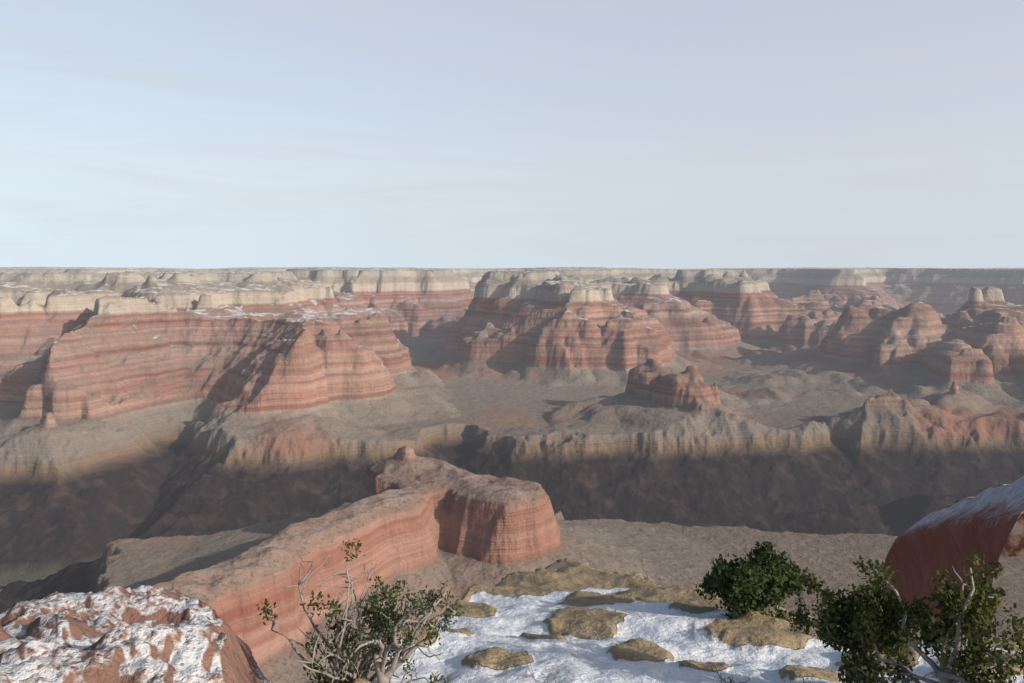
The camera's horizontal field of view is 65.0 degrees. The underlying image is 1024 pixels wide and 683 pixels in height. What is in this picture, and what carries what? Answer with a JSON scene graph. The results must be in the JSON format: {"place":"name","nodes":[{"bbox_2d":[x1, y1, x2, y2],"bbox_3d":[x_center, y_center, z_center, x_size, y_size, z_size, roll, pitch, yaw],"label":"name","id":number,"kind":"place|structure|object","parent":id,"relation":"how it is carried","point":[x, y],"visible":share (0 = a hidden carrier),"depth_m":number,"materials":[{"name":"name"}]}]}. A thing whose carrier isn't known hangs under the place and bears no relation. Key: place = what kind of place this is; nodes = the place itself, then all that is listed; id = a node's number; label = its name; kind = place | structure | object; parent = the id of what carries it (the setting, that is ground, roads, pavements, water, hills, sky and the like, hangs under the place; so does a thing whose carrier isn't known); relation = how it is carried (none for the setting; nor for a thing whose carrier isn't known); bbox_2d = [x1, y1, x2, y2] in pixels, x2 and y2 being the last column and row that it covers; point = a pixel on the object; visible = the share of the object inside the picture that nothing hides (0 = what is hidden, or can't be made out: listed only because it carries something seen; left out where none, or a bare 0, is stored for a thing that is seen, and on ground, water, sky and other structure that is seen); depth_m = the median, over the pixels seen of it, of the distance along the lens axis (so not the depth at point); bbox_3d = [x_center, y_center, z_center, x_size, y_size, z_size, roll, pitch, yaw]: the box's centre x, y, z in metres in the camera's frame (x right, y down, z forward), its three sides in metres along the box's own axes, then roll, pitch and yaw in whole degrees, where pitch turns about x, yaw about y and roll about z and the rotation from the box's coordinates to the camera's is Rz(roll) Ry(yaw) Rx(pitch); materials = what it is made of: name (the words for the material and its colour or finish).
{"place":"outdoors","nodes":[
{"label":"outdoors","id":0,"kind":"place"},
{"bbox_2d":[0,267,1023,682],"bbox_3d":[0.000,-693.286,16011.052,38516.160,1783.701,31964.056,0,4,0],"label":"canyon terrain","id":1,"kind":"structure","parent":0,"point":[226,445],"depth_m":5054.03,"materials":[{"name":"brown stone"}]},
{"bbox_2d":[0,557,1023,682],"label":"snow ledge","id":2,"kind":"object","parent":1,"relation":"on","point":[139,634],"depth_m":8.95,"materials":[{"name":"snow"}]},
{"bbox_2d":[256,539,448,682],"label":"shrub","id":3,"kind":"object","parent":2,"relation":"on","point":[340,646],"visible":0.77,"depth_m":7.83,"materials":[{"name":"green plant"}]},
{"bbox_2d":[335,576,465,682],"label":"shrub","id":4,"kind":"object","parent":2,"relation":"on","point":[383,675],"visible":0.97,"depth_m":7.69,"materials":[{"name":"green plant"}]},
{"bbox_2d":[429,668,441,682],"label":"dry shrub","id":5,"kind":"object","parent":2,"relation":"on","point":[436,675],"visible":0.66,"depth_m":7.98,"materials":[{"name":"grey plant"}]},
{"bbox_2d":[526,665,563,682],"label":"dry shrub","id":6,"kind":"object","parent":2,"relation":"on","point":[549,675],"visible":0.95,"depth_m":7.95,"materials":[{"name":"grey plant"}]},
{"bbox_2d":[571,622,608,639],"bbox_3d":[1.124,3.972,10.780,0.513,0.355,0.458,-2,5,-23],"label":"dry shrub","id":7,"kind":"object","parent":2,"relation":"on","point":[598,637],"visible":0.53,"depth_m":10.79,"materials":[{"name":"grey plant"}]},
{"bbox_2d":[711,665,749,682],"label":"dry shrub","id":8,"kind":"object","parent":2,"relation":"on","point":[731,681],"visible":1,"depth_m":8.05,"materials":[{"name":"grey plant"}]},
{"bbox_2d":[695,540,814,620],"bbox_3d":[3.704,3.821,12.543,1.954,1.549,1.496,-3,5,-34],"label":"shrub","id":9,"kind":"object","parent":2,"relation":"on","point":[746,582],"visible":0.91,"depth_m":12.22,"materials":[{"name":"green plant"}]},
{"bbox_2d":[788,564,959,682],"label":"shrub","id":10,"kind":"object","parent":2,"relation":"on","point":[846,616],"visible":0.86,"depth_m":7.47,"materials":[{"name":"green plant"}]},
{"bbox_2d":[851,551,1023,682],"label":"shrub","id":11,"kind":"object","parent":2,"relation":"on","point":[960,624],"visible":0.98,"depth_m":6.84,"materials":[{"name":"green plant"}]},
{"bbox_2d":[873,475,1023,636],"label":"rim cliff wall","id":12,"kind":"structure","parent":1,"relation":"on","point":[921,551],"depth_m":92.68,"materials":[{"name":"red stone"}]},
{"bbox_2d":[0,0,1023,268],"label":"sky","id":13,"kind":"structure","parent":0,"point":[194,134],"materials":[{"name":"blue"}]},
{"bbox_2d":[946,484,1023,556],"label":"cliff top snow","id":14,"kind":"structure","parent":0,"point":[1014,545],"depth_m":131.45,"materials":[{"name":"snow"}]}
]}

